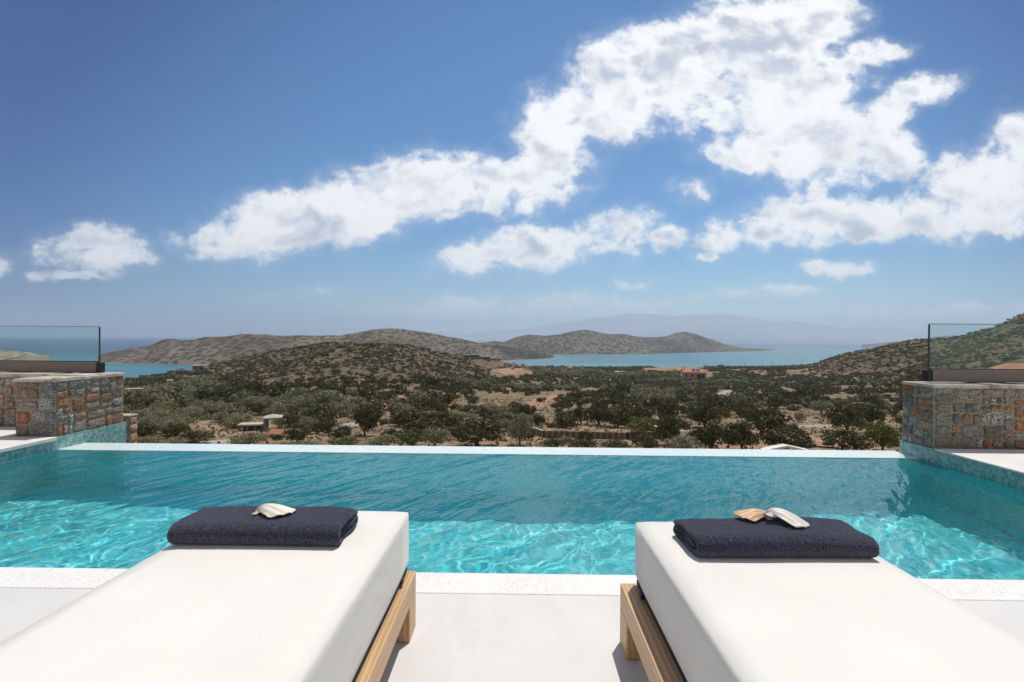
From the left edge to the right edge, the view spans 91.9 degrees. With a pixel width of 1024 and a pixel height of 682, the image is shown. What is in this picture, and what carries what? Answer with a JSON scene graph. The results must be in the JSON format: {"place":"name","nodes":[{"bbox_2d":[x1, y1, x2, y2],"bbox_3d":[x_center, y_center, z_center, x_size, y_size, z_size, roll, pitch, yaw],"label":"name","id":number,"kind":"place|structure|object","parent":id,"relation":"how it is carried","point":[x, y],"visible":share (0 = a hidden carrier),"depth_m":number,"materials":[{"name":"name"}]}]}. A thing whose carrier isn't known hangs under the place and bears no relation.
{"place":"outdoors","nodes":[
{"label":"outdoors","id":0,"kind":"place"},
{"bbox_2d":[0,427,15,436],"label":"terrace recess floor","id":1,"kind":"structure","parent":0,"point":[7,431],"depth_m":5.84,"materials":[{"name":"white concrete"}]},
{"bbox_2d":[0,351,53,360],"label":"headland","id":2,"kind":"structure","parent":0,"point":[11,355],"depth_m":803.25,"materials":[{"name":"beige stone"}]},
{"bbox_2d":[0,441,54,463],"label":"pool wall","id":3,"kind":"structure","parent":0,"point":[15,455],"depth_m":5.22,"materials":[{"name":"tile"}]},
{"bbox_2d":[0,436,56,452],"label":"terrace floor","id":4,"kind":"structure","parent":0,"point":[9,443],"depth_m":5.30,"materials":[{"name":"white concrete"}]},
{"bbox_2d":[0,372,124,436],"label":"stone wall","id":5,"kind":"structure","parent":0,"point":[35,404],"depth_m":5.86,"materials":[{"name":"brown stone"}]},
{"bbox_2d":[0,326,104,372],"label":"glass balustrade","id":6,"kind":"object","parent":5,"relation":"on","point":[46,366],"visible":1,"depth_m":6.40,"materials":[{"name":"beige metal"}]},
{"bbox_2d":[36,422,125,449],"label":"pool wall","id":7,"kind":"structure","parent":0,"point":[114,433],"depth_m":6.08,"materials":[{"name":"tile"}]},
{"bbox_2d":[96,328,531,364],"bbox_3d":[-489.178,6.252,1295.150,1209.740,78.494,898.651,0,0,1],"label":"peninsula hills","id":8,"kind":"structure","parent":0,"point":[207,350],"depth_m":1015.46,"materials":[{"name":"grey stone"}]},
{"bbox_2d":[0,336,872,378],"bbox_3d":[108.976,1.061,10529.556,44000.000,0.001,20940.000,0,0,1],"label":"sea water","id":9,"kind":"structure","parent":0,"point":[64,348],"depth_m":1515.26,"materials":[{"name":"blue liquid"}]},
{"bbox_2d":[0,450,1023,579],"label":"pool water","id":10,"kind":"structure","parent":0,"point":[540,514],"depth_m":3.96,"materials":[{"name":"teal liquid"}]},
{"bbox_2d":[0,588,1023,681],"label":"deck floor","id":11,"kind":"structure","parent":0,"point":[503,638],"depth_m":2.16,"materials":[{"name":"white concrete"}]},
{"bbox_2d":[0,511,415,681],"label":"sun lounger","id":12,"kind":"object","parent":11,"relation":"on","point":[345,611],"visible":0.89,"depth_m":1.37,"materials":[{"name":"white fabric"}]},
{"bbox_2d":[167,506,357,546],"bbox_3d":[-0.938,0.703,1.905,0.636,0.087,0.264,0,0,1],"label":"towel","id":13,"kind":"object","parent":12,"relation":"on","point":[303,526],"visible":0.94,"depth_m":1.80,"materials":[{"name":"blue fabric"}]},
{"bbox_2d":[251,503,295,517],"bbox_3d":[-0.914,0.646,1.906,0.153,0.044,0.131,-4,-7,-4],"label":"scallop shell","id":14,"kind":"object","parent":13,"relation":"on","point":[270,510],"visible":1,"depth_m":1.88},
{"bbox_2d":[620,522,1023,681],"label":"sun lounger","id":15,"kind":"object","parent":11,"relation":"on","point":[686,615],"visible":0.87,"depth_m":1.38,"materials":[{"name":"white fabric"}]},
{"bbox_2d":[673,517,878,557],"bbox_3d":[0.956,0.717,1.828,0.650,0.089,0.250,0,0,-1],"label":"towel","id":16,"kind":"object","parent":15,"relation":"on","point":[774,537],"visible":0.98,"depth_m":1.73,"materials":[{"name":"blue fabric"}]},
{"bbox_2d":[733,508,771,521],"bbox_3d":[0.915,0.657,1.891,0.129,0.037,0.129,6,-5,11],"label":"scallop shell","id":17,"kind":"object","parent":16,"relation":"on","point":[754,514],"visible":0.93,"depth_m":1.86},
{"bbox_2d":[763,508,809,527],"bbox_3d":[1.024,0.650,1.842,0.155,0.042,0.146,10,-2,13],"label":"scallop shell","id":18,"kind":"object","parent":16,"relation":"on","point":[792,519],"visible":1,"depth_m":1.82},
{"bbox_2d":[0,0,1023,336],"label":"sky","id":19,"kind":"structure","parent":0,"point":[169,168],"materials":[{"name":"blue"}]},
{"bbox_2d":[484,345,554,358],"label":"dark headland hill","id":20,"kind":"structure","parent":0,"point":[521,353],"depth_m":1256.63,"materials":[{"name":"stone"}]},
{"bbox_2d":[513,395,565,413],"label":"earth path","id":21,"kind":"structure","parent":0,"point":[535,403],"depth_m":167.72,"materials":[{"name":"beige soil"}]},
{"bbox_2d":[137,314,1023,451],"bbox_3d":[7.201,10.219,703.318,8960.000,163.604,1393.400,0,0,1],"label":"terrain","id":22,"kind":"structure","parent":0,"point":[482,395],"depth_m":223.94,"materials":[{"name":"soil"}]},
{"bbox_2d":[123,413,137,442],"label":"stone pillar","id":23,"kind":"structure","parent":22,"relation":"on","point":[130,419],"depth_m":6.75,"materials":[{"name":"beige stone"}]},
{"bbox_2d":[137,422,161,438],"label":"olive tree","id":24,"kind":"object","parent":22,"relation":"on","point":[143,429],"visible":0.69,"depth_m":72.79,"materials":[{"name":"green plant"}]},
{"bbox_2d":[143,409,169,420],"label":"olive tree","id":25,"kind":"object","parent":22,"relation":"on","point":[162,414],"visible":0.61,"depth_m":96.98,"materials":[{"name":"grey plant"}]},
{"bbox_2d":[152,400,174,409],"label":"olive tree","id":26,"kind":"object","parent":22,"relation":"on","point":[166,404],"visible":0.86,"depth_m":123.24,"materials":[{"name":"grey plant"}]},
{"bbox_2d":[150,437,190,443],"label":"olive tree","id":27,"kind":"object","parent":22,"relation":"on","point":[177,440],"visible":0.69,"depth_m":63.59,"materials":[{"name":"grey plant"}]},
{"bbox_2d":[161,421,189,436],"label":"olive tree","id":28,"kind":"object","parent":22,"relation":"on","point":[176,431],"visible":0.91,"depth_m":75.11,"materials":[{"name":"green plant"}]},
{"bbox_2d":[181,407,205,418],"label":"olive tree","id":29,"kind":"object","parent":22,"relation":"on","point":[192,412],"visible":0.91,"depth_m":107.80,"materials":[{"name":"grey plant"}]},
{"bbox_2d":[178,430,213,443],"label":"olive tree","id":30,"kind":"object","parent":22,"relation":"on","point":[192,435],"visible":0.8,"depth_m":68.23,"materials":[{"name":"green plant"}]},
{"bbox_2d":[195,388,216,398],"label":"olive tree","id":31,"kind":"object","parent":22,"relation":"on","point":[202,393],"visible":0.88,"depth_m":155.37,"materials":[{"name":"green plant"}]},
{"bbox_2d":[221,414,244,428],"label":"olive tree","id":32,"kind":"object","parent":22,"relation":"on","point":[239,419],"visible":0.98,"depth_m":93.60,"materials":[{"name":"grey plant"}]},
{"bbox_2d":[227,430,269,443],"bbox_3d":[-33.999,12.826,63.967,4.974,2.371,5.185,0,0,-29],"label":"olive tree","id":33,"kind":"object","parent":22,"relation":"on","point":[249,438],"visible":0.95,"depth_m":63.39,"materials":[{"name":"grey plant"}]},
{"bbox_2d":[237,422,269,430],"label":"ruined building","id":34,"kind":"structure","parent":22,"relation":"on","point":[248,426],"depth_m":91.28,"materials":[{"name":"concrete"}]},
{"bbox_2d":[245,401,265,414],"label":"olive tree","id":35,"kind":"object","parent":22,"relation":"on","point":[256,408],"visible":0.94,"depth_m":118.05,"materials":[{"name":"green plant"}]},
{"bbox_2d":[262,414,282,431],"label":"ruined tower","id":36,"kind":"structure","parent":22,"relation":"on","point":[266,418],"depth_m":89.88,"materials":[{"name":"concrete"}]},
{"bbox_2d":[265,382,287,395],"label":"olive tree","id":37,"kind":"object","parent":22,"relation":"on","point":[279,389],"visible":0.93,"depth_m":156.00,"materials":[{"name":"green plant"}]},
{"bbox_2d":[282,414,301,426],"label":"olive tree","id":38,"kind":"object","parent":22,"relation":"on","point":[290,419],"visible":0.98,"depth_m":100.77,"materials":[{"name":"green plant"}]},
{"bbox_2d":[281,396,305,413],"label":"olive tree","id":39,"kind":"object","parent":22,"relation":"on","point":[293,404],"visible":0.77,"depth_m":119.49,"materials":[{"name":"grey plant"}]},
{"bbox_2d":[284,425,312,442],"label":"olive tree","id":40,"kind":"object","parent":22,"relation":"on","point":[296,433],"visible":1,"depth_m":68.58,"materials":[{"name":"green plant"}]},
{"bbox_2d":[289,387,312,399],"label":"olive tree","id":41,"kind":"object","parent":22,"relation":"on","point":[295,392],"visible":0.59,"depth_m":142.91,"materials":[{"name":"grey plant"}]},
{"bbox_2d":[319,419,339,435],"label":"olive tree","id":42,"kind":"object","parent":22,"relation":"on","point":[328,426],"visible":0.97,"depth_m":82.56,"materials":[{"name":"green plant"}]},
{"bbox_2d":[315,406,345,422],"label":"olive tree","id":43,"kind":"object","parent":22,"relation":"on","point":[326,412],"visible":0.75,"depth_m":101.17,"materials":[{"name":"green plant"}]},
{"bbox_2d":[326,393,346,405],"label":"olive tree","id":44,"kind":"object","parent":22,"relation":"on","point":[339,397],"visible":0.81,"depth_m":137.67,"materials":[{"name":"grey plant"}]},
{"bbox_2d":[331,425,351,437],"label":"olive tree","id":45,"kind":"object","parent":22,"relation":"on","point":[343,431],"visible":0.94,"depth_m":77.83,"materials":[{"name":"green plant"}]},
{"bbox_2d":[329,400,354,412],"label":"olive tree","id":46,"kind":"object","parent":22,"relation":"on","point":[340,406],"visible":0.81,"depth_m":123.94,"materials":[{"name":"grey plant"}]},
{"bbox_2d":[327,436,360,444],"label":"olive tree","id":47,"kind":"object","parent":22,"relation":"on","point":[347,441],"visible":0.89,"depth_m":63.84,"materials":[{"name":"green plant"}]},
{"bbox_2d":[351,404,381,436],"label":"olive tree","id":48,"kind":"object","parent":22,"relation":"on","point":[368,417],"visible":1,"depth_m":82.43,"materials":[{"name":"green plant"}]},
{"bbox_2d":[366,433,400,445],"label":"olive tree","id":49,"kind":"object","parent":22,"relation":"on","point":[385,439],"visible":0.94,"depth_m":63.76,"materials":[{"name":"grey plant"}]},
{"bbox_2d":[396,430,420,445],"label":"olive tree","id":50,"kind":"object","parent":22,"relation":"on","point":[412,440],"visible":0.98,"depth_m":64.39,"materials":[{"name":"green plant"}]},
{"bbox_2d":[390,408,430,425],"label":"olive tree","id":51,"kind":"object","parent":22,"relation":"on","point":[406,415],"visible":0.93,"depth_m":97.31,"materials":[{"name":"green plant"}]},
{"bbox_2d":[401,419,428,439],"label":"olive tree","id":52,"kind":"object","parent":22,"relation":"on","point":[418,425],"visible":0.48,"depth_m":76.81,"materials":[{"name":"green plant"}]},
{"bbox_2d":[406,389,426,401],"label":"olive tree","id":53,"kind":"object","parent":22,"relation":"on","point":[419,395],"visible":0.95,"depth_m":164.82,"materials":[{"name":"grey plant"}]},
{"bbox_2d":[421,375,439,385],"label":"olive tree","id":54,"kind":"object","parent":22,"relation":"on","point":[429,379],"visible":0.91,"depth_m":211.88,"materials":[{"name":"green plant"}]},
{"bbox_2d":[421,425,452,445],"bbox_3d":[-9.947,12.658,64.318,4.072,3.305,3.912,0,0,-34],"label":"olive tree","id":55,"kind":"object","parent":22,"relation":"on","point":[435,436],"visible":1,"depth_m":63.47,"materials":[{"name":"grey plant"}]},
{"bbox_2d":[436,392,453,403],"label":"olive tree","id":56,"kind":"object","parent":22,"relation":"on","point":[447,396],"visible":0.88,"depth_m":154.36,"materials":[{"name":"green plant"}]},
{"bbox_2d":[428,410,462,427],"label":"olive tree","id":57,"kind":"object","parent":22,"relation":"on","point":[451,419],"visible":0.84,"depth_m":95.48,"materials":[{"name":"green plant"}]},
{"bbox_2d":[449,409,481,421],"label":"olive tree","id":58,"kind":"object","parent":22,"relation":"on","point":[468,415],"visible":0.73,"depth_m":104.66,"materials":[{"name":"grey plant"}]},
{"bbox_2d":[452,417,505,445],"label":"olive tree","id":59,"kind":"object","parent":22,"relation":"on","point":[472,431],"visible":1,"depth_m":66.82,"materials":[{"name":"green plant"}]},
{"bbox_2d":[505,412,533,444],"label":"olive tree","id":60,"kind":"object","parent":22,"relation":"on","point":[521,424],"visible":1,"depth_m":68.96,"materials":[{"name":"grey plant"}]},
{"bbox_2d":[516,403,536,415],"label":"olive tree","id":61,"kind":"object","parent":22,"relation":"on","point":[526,409],"visible":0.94,"depth_m":118.26,"materials":[{"name":"green plant"}]},
{"bbox_2d":[123,361,968,441],"bbox_3d":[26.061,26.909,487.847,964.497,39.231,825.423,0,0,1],"label":"silver olive grove","id":62,"kind":"object","parent":22,"relation":"on","point":[186,385],"visible":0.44,"depth_m":242.03,"materials":[{"name":"grey plant"}]},
{"bbox_2d":[539,438,567,446],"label":"olive tree","id":63,"kind":"object","parent":22,"relation":"on","point":[555,442],"visible":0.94,"depth_m":65.06,"materials":[{"name":"green plant"}]},
{"bbox_2d":[123,354,1007,446],"bbox_3d":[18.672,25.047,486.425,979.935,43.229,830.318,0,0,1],"label":"olive grove","id":64,"kind":"object","parent":22,"relation":"on","point":[454,387],"visible":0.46,"depth_m":228.96,"materials":[{"name":"green plant"}]},
{"bbox_2d":[552,414,579,427],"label":"olive tree","id":65,"kind":"object","parent":22,"relation":"on","point":[564,419],"visible":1,"depth_m":98.34,"materials":[{"name":"green plant"}]},
{"bbox_2d":[572,405,589,423],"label":"olive tree","id":66,"kind":"object","parent":22,"relation":"on","point":[579,412],"visible":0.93,"depth_m":105.61,"materials":[{"name":"green plant"}]},
{"bbox_2d":[564,438,600,447],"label":"olive tree","id":67,"kind":"object","parent":22,"relation":"on","point":[578,443],"visible":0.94,"depth_m":64.74,"materials":[{"name":"green plant"}]},
{"bbox_2d":[588,407,606,424],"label":"olive tree","id":68,"kind":"object","parent":22,"relation":"on","point":[600,414],"visible":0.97,"depth_m":104.41,"materials":[{"name":"green plant"}]},
{"bbox_2d":[543,430,654,439],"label":"timber fence","id":69,"kind":"object","parent":22,"relation":"on","point":[596,435],"visible":0.27,"depth_m":81.19,"materials":[{"name":"brown wood"}]},
{"bbox_2d":[188,313,1023,385],"bbox_3d":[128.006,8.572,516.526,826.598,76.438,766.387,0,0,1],"label":"hillside scrub","id":70,"kind":"object","parent":22,"relation":"on","point":[412,362],"visible":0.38,"depth_m":322.57,"materials":[{"name":"green plant"}]},
{"bbox_2d":[599,439,631,447],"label":"olive tree","id":71,"kind":"object","parent":22,"relation":"on","point":[617,443],"visible":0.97,"depth_m":65.54,"materials":[{"name":"green plant"}]},
{"bbox_2d":[604,405,632,426],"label":"olive tree","id":72,"kind":"object","parent":22,"relation":"on","point":[613,414],"visible":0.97,"depth_m":101.56,"materials":[{"name":"green plant"}]},
{"bbox_2d":[612,402,643,420],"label":"olive tree","id":73,"kind":"object","parent":22,"relation":"on","point":[626,406],"visible":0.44,"depth_m":108.12,"materials":[{"name":"green plant"}]},
{"bbox_2d":[625,416,657,430],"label":"olive tree","id":74,"kind":"object","parent":22,"relation":"on","point":[644,423],"visible":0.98,"depth_m":92.19,"materials":[{"name":"green plant"}]},
{"bbox_2d":[631,434,658,447],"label":"olive tree","id":75,"kind":"object","parent":22,"relation":"on","point":[650,442],"visible":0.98,"depth_m":65.08,"materials":[{"name":"green plant"}]},
{"bbox_2d":[641,395,664,407],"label":"olive tree","id":76,"kind":"object","parent":22,"relation":"on","point":[655,401],"visible":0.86,"depth_m":149.87,"materials":[{"name":"green plant"}]},
{"bbox_2d":[655,415,680,444],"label":"olive tree","id":77,"kind":"object","parent":22,"relation":"on","point":[674,430],"visible":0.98,"depth_m":71.06,"materials":[{"name":"green plant"}]},
{"bbox_2d":[657,397,680,418],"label":"olive tree","id":78,"kind":"object","parent":22,"relation":"on","point":[667,408],"visible":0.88,"depth_m":107.40,"materials":[{"name":"green plant"}]},
{"bbox_2d":[642,367,707,371],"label":"earth mound","id":79,"kind":"object","parent":22,"relation":"on","point":[668,368],"visible":0.34,"depth_m":534.39,"materials":[{"name":"beige soil"}]},
{"bbox_2d":[665,435,704,448],"bbox_3d":[22.235,13.366,64.178,4.610,2.178,4.423,0,0,-9],"label":"olive tree","id":80,"kind":"object","parent":22,"relation":"on","point":[691,440],"visible":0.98,"depth_m":63.61,"materials":[{"name":"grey plant"}]},
{"bbox_2d":[682,369,706,379],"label":"house","id":81,"kind":"structure","parent":22,"relation":"on","point":[696,374],"depth_m":400.70,"materials":[{"name":"paint"}]},
{"bbox_2d":[687,401,728,427],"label":"olive tree","id":82,"kind":"object","parent":22,"relation":"on","point":[708,413],"visible":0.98,"depth_m":101.24,"materials":[{"name":"green plant"}]},
{"bbox_2d":[696,420,726,448],"bbox_3d":[25.871,12.524,64.541,3.866,4.334,3.770,1,0,41],"label":"olive tree","id":83,"kind":"object","parent":22,"relation":"on","point":[712,433],"visible":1,"depth_m":63.78,"materials":[{"name":"green plant"}]},
{"bbox_2d":[723,419,760,448],"bbox_3d":[29.893,12.508,64.225,4.745,4.394,4.593,0,0,3],"label":"olive tree","id":84,"kind":"object","parent":22,"relation":"on","point":[740,432],"visible":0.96,"depth_m":63.72,"materials":[{"name":"green plant"}]},
{"bbox_2d":[732,400,760,414],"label":"olive tree","id":85,"kind":"object","parent":22,"relation":"on","point":[746,403],"visible":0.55,"depth_m":124.05,"materials":[{"name":"green plant"}]},
{"bbox_2d":[739,404,792,435],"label":"olive tree","id":86,"kind":"object","parent":22,"relation":"on","point":[772,418],"visible":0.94,"depth_m":84.82,"materials":[{"name":"green plant"}]},
{"bbox_2d":[767,395,788,406],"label":"olive tree","id":87,"kind":"object","parent":22,"relation":"on","point":[776,401],"visible":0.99,"depth_m":155.67,"materials":[{"name":"green plant"}]},
{"bbox_2d":[760,444,807,449],"bbox_3d":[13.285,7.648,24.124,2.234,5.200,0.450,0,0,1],"label":"garden pavilion","id":88,"kind":"structure","parent":22,"relation":"on","point":[781,446],"depth_m":23.95,"materials":[{"name":"white paint"}]},
{"bbox_2d":[759,427,817,449],"bbox_3d":[36.140,13.145,65.344,6.414,3.348,6.626,0,0,-25],"label":"olive tree","id":89,"kind":"object","parent":22,"relation":"on","point":[776,438],"visible":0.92,"depth_m":64.10,"materials":[{"name":"green plant"}]},
{"bbox_2d":[776,422,808,437],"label":"olive tree","id":90,"kind":"object","parent":22,"relation":"on","point":[794,427],"visible":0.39,"depth_m":74.53,"materials":[{"name":"green plant"}]},
{"bbox_2d":[808,399,834,413],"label":"olive tree","id":91,"kind":"object","parent":22,"relation":"on","point":[814,405],"visible":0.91,"depth_m":137.53,"materials":[{"name":"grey plant"}]},
{"bbox_2d":[821,403,866,430],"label":"olive tree","id":92,"kind":"object","parent":22,"relation":"on","point":[846,418],"visible":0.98,"depth_m":99.13,"materials":[{"name":"green plant"}]},
{"bbox_2d":[820,426,873,449],"bbox_3d":[42.851,12.902,63.414,5.808,3.432,5.504,1,0,33],"label":"olive tree","id":93,"kind":"object","parent":22,"relation":"on","point":[850,439],"visible":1,"depth_m":63.01,"materials":[{"name":"green plant"}]},
{"bbox_2d":[843,384,878,394],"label":"olive tree","id":94,"kind":"object","parent":22,"relation":"on","point":[863,390],"visible":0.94,"depth_m":219.07,"materials":[{"name":"green plant"}]},
{"bbox_2d":[855,402,889,424],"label":"olive tree","id":95,"kind":"object","parent":22,"relation":"on","point":[870,412],"visible":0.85,"depth_m":108.35,"materials":[{"name":"green plant"}]},
{"bbox_2d":[857,420,901,450],"bbox_3d":[47.659,12.463,63.670,4.720,4.786,4.655,0,0,-11],"label":"olive tree","id":96,"kind":"object","parent":22,"relation":"on","point":[887,434],"visible":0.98,"depth_m":63.33,"materials":[{"name":"green plant"}]},
{"bbox_2d":[862,335,959,347],"bbox_3d":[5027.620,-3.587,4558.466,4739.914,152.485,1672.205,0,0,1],"label":"hill across the bay","id":97,"kind":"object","parent":22,"relation":"on","point":[875,345],"visible":0.15,"depth_m":4365.24,"materials":[{"name":"grey stone"}]},
{"bbox_2d":[988,363,1023,368],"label":"house","id":98,"kind":"structure","parent":22,"relation":"on","point":[1012,366],"depth_m":186.42,"materials":[{"name":"concrete"}]},
{"bbox_2d":[481,330,774,354],"bbox_3d":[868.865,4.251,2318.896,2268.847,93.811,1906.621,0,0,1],"label":"peninsula hills","id":99,"kind":"structure","parent":0,"point":[580,342],"depth_m":1796.59,"materials":[{"name":"grey stone"}]},
{"bbox_2d":[429,313,993,343],"bbox_3d":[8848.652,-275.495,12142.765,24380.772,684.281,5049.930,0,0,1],"label":"distant mountains","id":100,"kind":"structure","parent":0,"point":[723,328],"depth_m":10719.54,"materials":[{"name":"grey stone"}]},
{"bbox_2d":[900,440,953,462],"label":"pool wall right end","id":101,"kind":"structure","parent":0,"point":[918,451],"depth_m":5.49,"materials":[{"name":"tile"}]},
{"bbox_2d":[902,381,1023,449],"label":"stone wall","id":102,"kind":"structure","parent":101,"relation":"on","point":[972,415],"depth_m":5.31,"materials":[{"name":"grey stone"}]},
{"bbox_2d":[922,324,1023,382],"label":"glass balustrade","id":103,"kind":"object","parent":102,"relation":"on","point":[929,374],"visible":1,"depth_m":5.50,"materials":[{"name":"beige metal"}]},
{"bbox_2d":[934,451,1023,489],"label":"pool wall","id":104,"kind":"structure","parent":0,"point":[1007,477],"depth_m":4.75,"materials":[{"name":"tile"}]},
{"bbox_2d":[934,449,1023,473],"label":"terrace floor","id":105,"kind":"structure","parent":0,"point":[1012,460],"depth_m":4.94,"materials":[{"name":"white concrete"}]},
{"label":"near pool wall","id":106,"kind":"structure","parent":0,"visible":0},
{"bbox_2d":[0,567,1023,600],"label":"pool coping","id":107,"kind":"object","parent":106,"relation":"on","point":[530,584],"visible":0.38,"depth_m":2.60,"materials":[{"name":"white stone"}]},
{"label":"far pool wall","id":108,"kind":"structure","parent":0,"visible":0},
{"bbox_2d":[58,443,918,458],"bbox_3d":[-0.306,1.265,5.707,9.628,0.016,0.365,0,0,1],"label":"infinity edge","id":109,"kind":"object","parent":108,"relation":"on","point":[489,450],"visible":1,"depth_m":5.68,"materials":[{"name":"stone"}]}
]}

